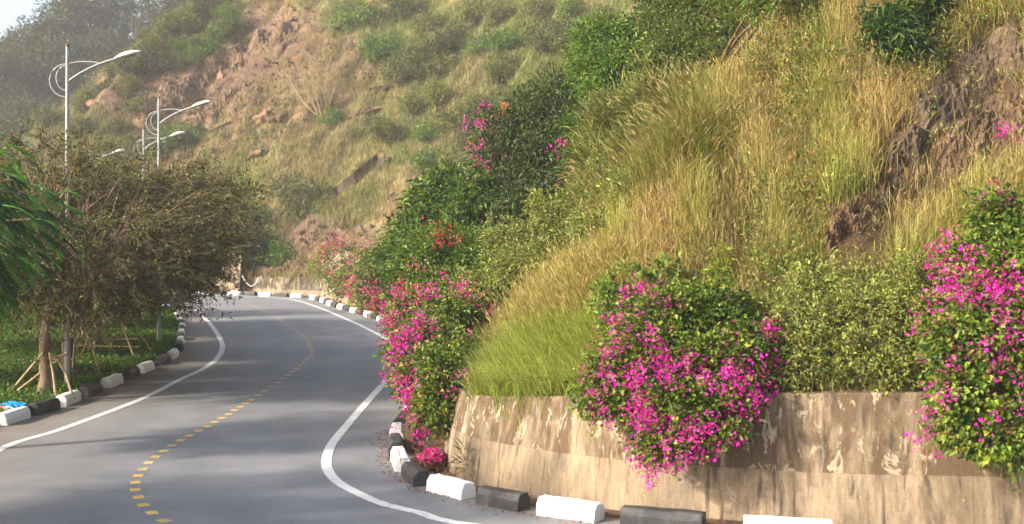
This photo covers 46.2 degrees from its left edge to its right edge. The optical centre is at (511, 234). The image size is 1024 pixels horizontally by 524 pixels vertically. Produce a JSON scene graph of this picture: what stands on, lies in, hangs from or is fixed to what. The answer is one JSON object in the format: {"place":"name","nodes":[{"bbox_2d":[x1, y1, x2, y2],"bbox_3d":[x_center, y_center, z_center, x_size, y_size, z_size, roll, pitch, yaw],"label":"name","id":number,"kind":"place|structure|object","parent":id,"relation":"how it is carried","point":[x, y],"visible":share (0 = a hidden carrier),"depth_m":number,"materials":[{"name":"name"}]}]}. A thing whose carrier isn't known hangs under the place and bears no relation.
{"place":"outdoors","nodes":[
{"label":"outdoors","id":0,"kind":"place"},
{"bbox_2d":[0,39,134,119],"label":"ridge","id":1,"kind":"structure","parent":0,"point":[57,98],"depth_m":175.70,"materials":[{"name":"plant"}]},
{"bbox_2d":[0,47,41,110],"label":"ridge tree","id":2,"kind":"object","parent":1,"relation":"on","point":[6,68],"visible":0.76,"depth_m":171.71,"materials":[{"name":"green plant"}]},
{"bbox_2d":[0,82,47,134],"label":"ridge tree","id":3,"kind":"object","parent":1,"relation":"on","point":[4,102],"visible":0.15,"depth_m":160.62,"materials":[{"name":"green plant"}]},
{"bbox_2d":[0,15,50,76],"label":"ridge tree","id":4,"kind":"object","parent":1,"relation":"on","point":[13,34],"visible":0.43,"depth_m":179.62,"materials":[{"name":"green plant"}]},
{"bbox_2d":[0,91,63,143],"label":"ridge tree","id":5,"kind":"object","parent":1,"relation":"on","point":[19,120],"visible":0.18,"depth_m":156.66,"materials":[{"name":"green plant"}]},
{"bbox_2d":[0,30,110,100],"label":"ridge tree","id":6,"kind":"object","parent":1,"relation":"on","point":[42,72],"visible":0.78,"depth_m":174.86,"materials":[{"name":"green plant"}]},
{"bbox_2d":[9,9,102,64],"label":"ridge tree","id":7,"kind":"object","parent":1,"relation":"on","point":[39,29],"visible":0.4,"depth_m":182.69,"materials":[{"name":"green plant"}]},
{"bbox_2d":[22,0,128,42],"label":"ridge tree","id":8,"kind":"object","parent":1,"relation":"on","point":[62,7],"visible":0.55,"depth_m":185.75,"materials":[{"name":"green plant"}]},
{"bbox_2d":[43,33,114,83],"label":"ridge tree","id":9,"kind":"object","parent":1,"relation":"on","point":[95,45],"visible":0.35,"depth_m":178.08,"materials":[{"name":"green plant"}]},
{"bbox_2d":[36,0,125,33],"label":"ridge tree","id":10,"kind":"object","parent":1,"relation":"on","point":[102,2],"visible":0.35,"depth_m":188.79,"materials":[{"name":"green plant"}]},
{"bbox_2d":[77,23,129,59],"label":"ridge tree","id":11,"kind":"object","parent":1,"relation":"on","point":[104,36],"visible":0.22,"depth_m":182.83,"materials":[{"name":"green plant"}]},
{"bbox_2d":[94,0,146,46],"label":"ridge tree","id":12,"kind":"object","parent":1,"relation":"on","point":[123,11],"visible":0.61,"depth_m":190.85,"materials":[{"name":"green plant"}]},
{"bbox_2d":[123,0,168,41],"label":"ridge tree","id":13,"kind":"object","parent":1,"relation":"on","point":[136,20],"visible":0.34,"depth_m":185.79,"materials":[{"name":"green plant"}]},
{"bbox_2d":[0,0,163,46],"label":"sky","id":14,"kind":"structure","parent":0,"point":[10,10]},
{"bbox_2d":[0,302,179,412],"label":"verge","id":15,"kind":"structure","parent":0,"point":[59,371],"depth_m":37.23,"materials":[{"name":"plant"}]},
{"bbox_2d":[11,352,74,399],"bbox_3d":[-11.852,3.532,30.091,2.022,1.190,0.577,0,0,9],"label":"stake frame","id":16,"kind":"object","parent":15,"relation":"on","point":[50,357],"visible":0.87,"depth_m":30.07,"materials":[{"name":"brown wood"}]},
{"bbox_2d":[0,133,86,338],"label":"frond tree","id":17,"kind":"object","parent":15,"relation":"on","point":[20,225],"visible":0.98,"depth_m":22.48,"materials":[{"name":"green plant"}]},
{"bbox_2d":[49,43,140,384],"bbox_3d":[-11.090,-0.545,31.936,2.410,9.090,0.320,0,0,-3],"label":"street lamp","id":18,"kind":"object","parent":15,"relation":"on","point":[128,54],"visible":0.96,"depth_m":31.87,"materials":[{"name":"metal"}]},
{"bbox_2d":[0,126,277,369],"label":"roadside tree","id":19,"kind":"object","parent":15,"relation":"on","point":[113,167],"visible":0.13,"depth_m":34.67,"materials":[{"name":"green plant"}]},
{"bbox_2d":[0,106,282,396],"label":"roadside tree","id":20,"kind":"object","parent":15,"relation":"on","point":[137,259],"visible":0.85,"depth_m":29.52,"materials":[{"name":"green plant"}]},
{"bbox_2d":[29,151,282,354],"bbox_3d":[-12.501,0.652,39.842,9.632,6.971,8.196,0,0,-11],"label":"roadside tree","id":21,"kind":"object","parent":15,"relation":"on","point":[98,339],"depth_m":39.56,"materials":[{"name":"green plant"}]},
{"bbox_2d":[146,96,211,340],"bbox_3d":[-12.220,-0.545,43.985,2.410,9.090,0.320,0,0,1],"label":"street lamp","id":22,"kind":"object","parent":15,"relation":"on","point":[203,103],"visible":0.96,"depth_m":43.96,"materials":[{"name":"metal"}]},
{"bbox_2d":[0,294,619,523],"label":"road","id":23,"kind":"structure","parent":0,"point":[257,409],"depth_m":24.38,"materials":[{"name":"asphalt"}]},
{"bbox_2d":[0,406,30,425],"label":"kerb block","id":24,"kind":"structure","parent":23,"relation":"on","point":[13,415],"depth_m":26.85,"materials":[{"name":"white paint"}]},
{"bbox_2d":[28,397,60,415],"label":"kerb block","id":25,"kind":"structure","parent":23,"relation":"on","point":[42,407],"depth_m":28.19,"materials":[{"name":"black paint"}]},
{"bbox_2d":[401,461,428,486],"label":"kerb block","id":26,"kind":"structure","parent":23,"relation":"on","point":[413,473],"depth_m":20.11,"materials":[{"name":"black paint"}]},
{"bbox_2d":[426,473,475,499],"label":"kerb block","id":27,"kind":"structure","parent":23,"relation":"on","point":[453,487],"depth_m":19.24,"materials":[{"name":"white paint"}]},
{"bbox_2d":[177,292,742,523],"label":"kerb bed","id":28,"kind":"object","parent":23,"relation":"on","point":[439,442],"visible":0.13,"depth_m":23.09,"materials":[{"name":"soil"}]},
{"bbox_2d":[203,221,261,293],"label":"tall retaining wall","id":29,"kind":"structure","parent":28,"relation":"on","point":[241,282],"depth_m":85.03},
{"bbox_2d":[397,436,449,473],"bbox_3d":[-1.358,3.989,21.615,1.339,0.617,2.384,0,0,0],"label":"petal heap","id":30,"kind":"object","parent":28,"relation":"on","point":[426,456],"visible":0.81,"depth_m":21.30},
{"bbox_2d":[476,485,530,510],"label":"kerb block","id":31,"kind":"structure","parent":23,"relation":"on","point":[502,498],"depth_m":18.40,"materials":[{"name":"black paint"}]},
{"bbox_2d":[536,494,604,522],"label":"kerb block","id":32,"kind":"structure","parent":23,"relation":"on","point":[571,508],"depth_m":17.73,"materials":[{"name":"white paint"}]},
{"bbox_2d":[620,505,705,523],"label":"kerb block","id":33,"kind":"structure","parent":23,"relation":"on","point":[633,514],"depth_m":17.12,"materials":[{"name":"black paint"}]},
{"bbox_2d":[11,0,640,275],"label":"hillside","id":34,"kind":"structure","parent":0,"point":[256,12],"depth_m":103.31,"materials":[{"name":"soil"}]},
{"bbox_2d":[27,103,64,131],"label":"hillside bush","id":35,"kind":"object","parent":34,"relation":"on","point":[45,112],"visible":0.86,"depth_m":109.85,"materials":[{"name":"green plant"}]},
{"bbox_2d":[96,114,135,137],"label":"hillside bush","id":36,"kind":"object","parent":34,"relation":"on","point":[111,121],"visible":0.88,"depth_m":104.41,"materials":[{"name":"green plant"}]},
{"bbox_2d":[109,70,144,97],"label":"hillside bush","id":37,"kind":"object","parent":34,"relation":"on","point":[129,81],"visible":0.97,"depth_m":108.67,"materials":[{"name":"green plant"}]},
{"bbox_2d":[106,38,158,75],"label":"hillside bush","id":38,"kind":"object","parent":34,"relation":"on","point":[119,68],"visible":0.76,"depth_m":110.31,"materials":[{"name":"green plant"}]},
{"bbox_2d":[133,40,176,77],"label":"hillside bush","id":39,"kind":"object","parent":34,"relation":"on","point":[156,50],"visible":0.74,"depth_m":111.45,"materials":[{"name":"green plant"}]},
{"bbox_2d":[147,9,189,40],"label":"hillside bush","id":40,"kind":"object","parent":34,"relation":"on","point":[166,19],"visible":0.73,"depth_m":115.07,"materials":[{"name":"green plant"}]},
{"bbox_2d":[147,118,203,149],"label":"hillside bush","id":41,"kind":"object","parent":34,"relation":"on","point":[173,129],"visible":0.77,"depth_m":102.39,"materials":[{"name":"green plant"}]},
{"bbox_2d":[160,8,210,40],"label":"hillside bush","id":42,"kind":"object","parent":34,"relation":"on","point":[198,27],"visible":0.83,"depth_m":114.92,"materials":[{"name":"green plant"}]},
{"bbox_2d":[183,34,229,56],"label":"hillside bush","id":43,"kind":"object","parent":34,"relation":"on","point":[208,49],"visible":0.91,"depth_m":112.59,"materials":[{"name":"green plant"}]},
{"bbox_2d":[171,80,255,150],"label":"rock outcrop","id":44,"kind":"object","parent":34,"relation":"on","point":[223,98],"visible":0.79,"depth_m":105.48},
{"bbox_2d":[131,20,304,119],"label":"rock outcrop","id":45,"kind":"object","parent":34,"relation":"on","point":[183,87],"visible":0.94,"depth_m":110.55,"materials":[{"name":"stone"}]},
{"bbox_2d":[95,0,377,277],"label":"rubble","id":46,"kind":"object","parent":34,"relation":"on","point":[191,118],"visible":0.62,"depth_m":105.95,"materials":[{"name":"brown stone"}]},
{"bbox_2d":[88,0,390,279],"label":"dry scrub","id":47,"kind":"object","parent":34,"relation":"on","point":[183,104],"visible":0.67,"depth_m":105.50,"materials":[{"name":"brown plant"}]},
{"bbox_2d":[253,234,308,267],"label":"hillside bush","id":48,"kind":"object","parent":34,"relation":"on","point":[282,254],"visible":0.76,"depth_m":85.01,"materials":[{"name":"green plant"}]},
{"bbox_2d":[255,258,319,276],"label":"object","id":49,"kind":"object","parent":34,"relation":"on","point":[288,265],"visible":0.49,"depth_m":83.86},
{"bbox_2d":[262,164,335,223],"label":"hillside bush","id":50,"kind":"object","parent":34,"relation":"on","point":[291,189],"visible":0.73,"depth_m":90.02,"materials":[{"name":"green plant"}]},
{"bbox_2d":[276,49,344,117],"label":"bare tree","id":51,"kind":"object","parent":34,"relation":"on","point":[302,98],"visible":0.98,"depth_m":100.14,"materials":[{"name":"wood"},{"name":"twig"}]},
{"bbox_2d":[302,233,358,278],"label":"bougainvillea","id":52,"kind":"object","parent":34,"relation":"on","point":[322,253],"visible":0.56,"depth_m":75.86,"materials":[{"name":"pink plant"}]},
{"bbox_2d":[286,227,377,259],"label":"rock outcrop","id":53,"kind":"object","parent":34,"relation":"on","point":[305,251],"visible":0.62,"depth_m":84.69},
{"bbox_2d":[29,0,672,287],"bbox_3d":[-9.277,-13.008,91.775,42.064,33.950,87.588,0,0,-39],"label":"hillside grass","id":54,"kind":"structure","parent":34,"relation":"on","point":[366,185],"depth_m":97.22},
{"bbox_2d":[318,243,387,314],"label":"bougainvillea","id":55,"kind":"object","parent":34,"relation":"on","point":[354,276],"visible":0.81,"depth_m":63.18,"materials":[{"name":"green plant"}]},
{"bbox_2d":[334,154,377,197],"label":"rock","id":56,"kind":"object","parent":34,"relation":"on","point":[366,166],"visible":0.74,"depth_m":90.33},
{"bbox_2d":[329,0,397,32],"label":"hillside bush","id":57,"kind":"object","parent":34,"relation":"on","point":[363,19],"visible":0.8,"depth_m":109.06,"materials":[{"name":"green plant"}]},
{"bbox_2d":[346,29,407,63],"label":"hillside bush","id":58,"kind":"object","parent":34,"relation":"on","point":[376,45],"visible":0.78,"depth_m":104.69,"materials":[{"name":"green plant"}]},
{"bbox_2d":[363,112,404,146],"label":"hillside bush","id":59,"kind":"object","parent":34,"relation":"on","point":[385,125],"visible":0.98,"depth_m":93.14,"materials":[{"name":"green plant"}]},
{"bbox_2d":[375,39,437,86],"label":"hillside bush","id":60,"kind":"object","parent":34,"relation":"on","point":[401,71],"visible":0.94,"depth_m":99.51,"materials":[{"name":"green plant"}]},
{"bbox_2d":[390,90,430,118],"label":"hillside bush","id":61,"kind":"object","parent":34,"relation":"on","point":[412,101],"visible":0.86,"depth_m":94.80,"materials":[{"name":"green plant"}]},
{"bbox_2d":[400,143,452,175],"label":"hillside bush","id":62,"kind":"object","parent":34,"relation":"on","point":[419,160],"visible":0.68,"depth_m":86.70,"materials":[{"name":"green plant"}]},
{"bbox_2d":[411,6,445,38],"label":"hillside bush","id":63,"kind":"object","parent":34,"relation":"on","point":[420,22],"visible":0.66,"depth_m":104.35,"materials":[{"name":"green plant"}]},
{"bbox_2d":[409,115,447,145],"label":"hillside bush","id":64,"kind":"object","parent":34,"relation":"on","point":[418,135],"visible":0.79,"depth_m":89.96,"materials":[{"name":"green plant"}]},
{"bbox_2d":[405,32,453,65],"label":"hillside bush","id":65,"kind":"object","parent":34,"relation":"on","point":[435,50],"visible":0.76,"depth_m":100.17,"materials":[{"name":"green plant"}]},
{"bbox_2d":[417,78,465,109],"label":"hillside bush","id":66,"kind":"object","parent":34,"relation":"on","point":[439,87],"visible":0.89,"depth_m":93.76,"materials":[{"name":"green plant"}]},
{"bbox_2d":[423,49,464,79],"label":"hillside bush","id":67,"kind":"object","parent":34,"relation":"on","point":[452,61],"visible":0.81,"depth_m":98.93,"materials":[{"name":"green plant"}]},
{"bbox_2d":[422,17,473,52],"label":"hillside bush","id":68,"kind":"object","parent":34,"relation":"on","point":[450,34],"visible":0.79,"depth_m":100.98,"materials":[{"name":"green plant"}]},
{"bbox_2d":[433,98,482,137],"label":"hillside bush","id":69,"kind":"object","parent":34,"relation":"on","point":[458,113],"visible":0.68,"depth_m":89.87,"materials":[{"name":"green plant"}]},
{"bbox_2d":[452,0,500,26],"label":"hillside bush","id":70,"kind":"object","parent":34,"relation":"on","point":[467,13],"visible":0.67,"depth_m":103.12,"materials":[{"name":"green plant"}]},
{"bbox_2d":[477,0,518,24],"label":"hillside bush","id":71,"kind":"object","parent":34,"relation":"on","point":[490,13],"visible":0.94,"depth_m":101.69,"materials":[{"name":"green plant"}]},
{"bbox_2d":[474,23,528,54],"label":"hillside bush","id":72,"kind":"object","parent":34,"relation":"on","point":[497,41],"visible":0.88,"depth_m":96.95,"materials":[{"name":"green plant"}]},
{"bbox_2d":[481,47,524,86],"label":"hillside bush","id":73,"kind":"object","parent":34,"relation":"on","point":[513,64],"visible":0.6,"depth_m":92.81,"materials":[{"name":"green plant"}]},
{"bbox_2d":[517,0,554,18],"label":"hillside bush","id":74,"kind":"object","parent":34,"relation":"on","point":[538,4],"visible":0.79,"depth_m":99.25,"materials":[{"name":"green plant"}]},
{"bbox_2d":[518,6,577,53],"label":"hillside bush","id":75,"kind":"object","parent":34,"relation":"on","point":[536,29],"visible":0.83,"depth_m":89.58,"materials":[{"name":"green plant"}]},
{"bbox_2d":[470,0,1023,394],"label":"slope","id":76,"kind":"structure","parent":0,"point":[1009,83],"depth_m":19.93,"materials":[{"name":"soil"}]},
{"bbox_2d":[366,269,498,449],"bbox_3d":[-1.727,2.355,25.184,3.148,3.212,8.045,0,0,0],"label":"bougainvillea","id":77,"kind":"object","parent":76,"relation":"on","point":[425,327],"visible":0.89,"depth_m":23.48,"materials":[{"name":"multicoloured plant"}]},
{"bbox_2d":[356,209,527,335],"bbox_3d":[-1.788,1.563,30.963,4.633,4.512,6.702,0,0,-15],"label":"bougainvillea","id":78,"kind":"object","parent":76,"relation":"on","point":[407,259],"visible":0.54,"depth_m":30.51,"materials":[{"name":"green plant"}]},
{"bbox_2d":[377,150,524,261],"bbox_3d":[-1.591,0.397,34.070,4.503,5.881,5.309,0,0,0],"label":"leafy tree","id":79,"kind":"object","parent":76,"relation":"on","point":[443,188],"visible":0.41,"depth_m":33.67,"materials":[{"name":"green plant"}]},
{"bbox_2d":[454,228,568,316],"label":"weedy shrub","id":80,"kind":"object","parent":76,"relation":"on","point":[499,266],"visible":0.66,"depth_m":26.70,"materials":[{"name":"green plant"}]},
{"bbox_2d":[454,60,599,237],"bbox_3d":[0.833,-2.169,33.474,4.924,6.032,5.667,0,0,0],"label":"dark tree","id":81,"kind":"object","parent":76,"relation":"on","point":[499,136],"visible":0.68,"depth_m":32.85,"materials":[{"name":"green plant"}]},
{"bbox_2d":[473,171,598,268],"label":"weedy shrub","id":82,"kind":"object","parent":76,"relation":"on","point":[541,221],"visible":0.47,"depth_m":27.40,"materials":[{"name":"green plant"}]},
{"bbox_2d":[437,290,635,442],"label":"lush grass","id":83,"kind":"structure","parent":76,"relation":"on","point":[522,363],"depth_m":19.99,"materials":[{"name":"plant"}]},
{"bbox_2d":[465,212,659,352],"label":"feathery grass","id":84,"kind":"structure","parent":76,"relation":"on","point":[559,282],"depth_m":21.12,"materials":[{"name":"plant"}]},
{"bbox_2d":[551,64,647,192],"bbox_3d":[2.559,-2.344,28.571,3.286,3.814,4.627,0,0,0],"label":"grass clump","id":85,"kind":"object","parent":76,"relation":"on","point":[601,126],"visible":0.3,"depth_m":28.91,"materials":[{"name":"green plant"}]},
{"bbox_2d":[534,1,672,186],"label":"leafy bush","id":86,"kind":"object","parent":76,"relation":"on","point":[598,61],"visible":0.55,"depth_m":31.70,"materials":[{"name":"green plant"}]},
{"bbox_2d":[559,141,658,249],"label":"weedy shrub","id":87,"kind":"object","parent":76,"relation":"on","point":[584,219],"visible":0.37,"depth_m":22.59,"materials":[{"name":"green plant"}]},
{"bbox_2d":[583,250,684,316],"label":"weedy shrub","id":88,"kind":"object","parent":76,"relation":"on","point":[608,288],"visible":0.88,"depth_m":19.58,"materials":[{"name":"green plant"}]},
{"bbox_2d":[601,44,712,159],"bbox_3d":[3.513,-2.876,26.409,3.078,3.379,6.901,0,0,0],"label":"grass clump","id":89,"kind":"object","parent":76,"relation":"on","point":[629,97],"visible":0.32,"depth_m":27.84,"materials":[{"name":"green plant"}]},
{"bbox_2d":[552,40,763,230],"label":"tussock grass","id":90,"kind":"structure","parent":76,"relation":"on","point":[676,130],"depth_m":21.97,"materials":[{"name":"plant"}]},
{"bbox_2d":[565,270,792,491],"bbox_3d":[2.603,2.076,17.793,3.150,3.069,2.908,0,0,-35],"label":"bougainvillea","id":91,"kind":"object","parent":76,"relation":"on","point":[655,375],"visible":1,"depth_m":17.44,"materials":[{"name":"multicoloured plant"}]},
{"bbox_2d":[700,239,740,282],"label":"weedy shrub","id":92,"kind":"object","parent":76,"relation":"on","point":[720,271],"visible":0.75,"depth_m":19.53,"materials":[{"name":"green plant"}]},
{"bbox_2d":[618,0,824,80],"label":"leafy bush","id":93,"kind":"object","parent":76,"relation":"on","point":[689,27],"visible":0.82,"depth_m":29.35,"materials":[{"name":"green plant"}]},
{"bbox_2d":[468,0,1023,391],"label":"dry grass","id":94,"kind":"structure","parent":76,"relation":"on","point":[937,221],"depth_m":20.77,"materials":[{"name":"plant"}]},
{"bbox_2d":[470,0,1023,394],"bbox_3d":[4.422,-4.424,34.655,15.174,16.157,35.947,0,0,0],"label":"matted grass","id":95,"kind":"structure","parent":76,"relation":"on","point":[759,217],"depth_m":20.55,"materials":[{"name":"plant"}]},
{"bbox_2d":[554,0,1023,388],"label":"slope weeds","id":96,"kind":"object","parent":76,"relation":"on","point":[771,263],"visible":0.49,"depth_m":21.42,"materials":[{"name":"green plant"}]},
{"bbox_2d":[753,253,875,403],"bbox_3d":[4.460,1.447,18.474,2.097,2.335,2.614,0,0,0],"label":"weedy shrub","id":97,"kind":"object","parent":76,"relation":"on","point":[792,292],"visible":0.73,"depth_m":17.93,"materials":[{"name":"green plant"}]},
{"bbox_2d":[819,193,871,255],"bbox_3d":[5.487,-0.084,19.660,1.106,1.218,0.636,0,0,-27],"label":"rock outcrop","id":98,"kind":"object","parent":76,"relation":"on","point":[838,221],"visible":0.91,"depth_m":19.45,"materials":[{"name":"stone"}]},
{"bbox_2d":[784,249,914,391],"bbox_3d":[5.195,1.459,18.175,2.101,2.477,2.193,0,0,0],"label":"weedy shrub","id":99,"kind":"object","parent":76,"relation":"on","point":[862,300],"visible":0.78,"depth_m":17.72,"materials":[{"name":"green plant"}]},
{"bbox_2d":[855,125,931,220],"bbox_3d":[6.457,-0.985,20.233,1.871,1.783,0.888,0,0,-42],"label":"rock outcrop","id":100,"kind":"object","parent":76,"relation":"on","point":[912,137],"visible":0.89,"depth_m":20.15,"materials":[{"name":"stone"}]},
{"bbox_2d":[850,0,938,71],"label":"broadleaf shrub","id":101,"kind":"object","parent":76,"relation":"on","point":[905,20],"visible":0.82,"depth_m":21.85,"materials":[{"name":"green plant"}]},
{"bbox_2d":[845,236,962,396],"bbox_3d":[5.963,1.239,18.107,1.846,2.460,2.296,0,0,21],"label":"weedy shrub","id":102,"kind":"object","parent":76,"relation":"on","point":[910,293],"visible":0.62,"depth_m":17.73,"materials":[{"name":"green plant"}]},
{"bbox_2d":[906,0,963,36],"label":"broadleaf shrub","id":103,"kind":"object","parent":76,"relation":"on","point":[935,4],"visible":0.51,"depth_m":22.40,"materials":[{"name":"green plant"}]},
{"bbox_2d":[904,121,1023,492],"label":"bougainvillea","id":104,"kind":"object","parent":76,"relation":"on","point":[990,331],"visible":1,"depth_m":16.31,"materials":[{"name":"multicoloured plant"}]},
{"bbox_2d":[910,18,1023,141],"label":"rock outcrop","id":105,"kind":"object","parent":76,"relation":"on","point":[950,94],"visible":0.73,"depth_m":21.51,"materials":[{"name":"stone"}]},
{"bbox_2d":[930,87,1023,177],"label":"rock outcrop","id":106,"kind":"object","parent":76,"relation":"on","point":[974,122],"visible":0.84,"depth_m":20.57,"materials":[{"name":"stone"}]},
{"bbox_2d":[743,515,832,523],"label":"kerb block","id":107,"kind":"structure","parent":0,"point":[753,519],"depth_m":16.64,"materials":[{"name":"white paint"}]},
{"label":"ground","id":108,"kind":"structure","parent":0,"visible":0},
{"bbox_2d":[247,276,329,297],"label":"retaining wall","id":109,"kind":"structure","parent":108,"relation":"on","point":[305,289],"depth_m":82.69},
{"bbox_2d":[447,388,1023,523],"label":"retaining wall","id":110,"kind":"structure","parent":108,"relation":"on","point":[837,457],"depth_m":17.43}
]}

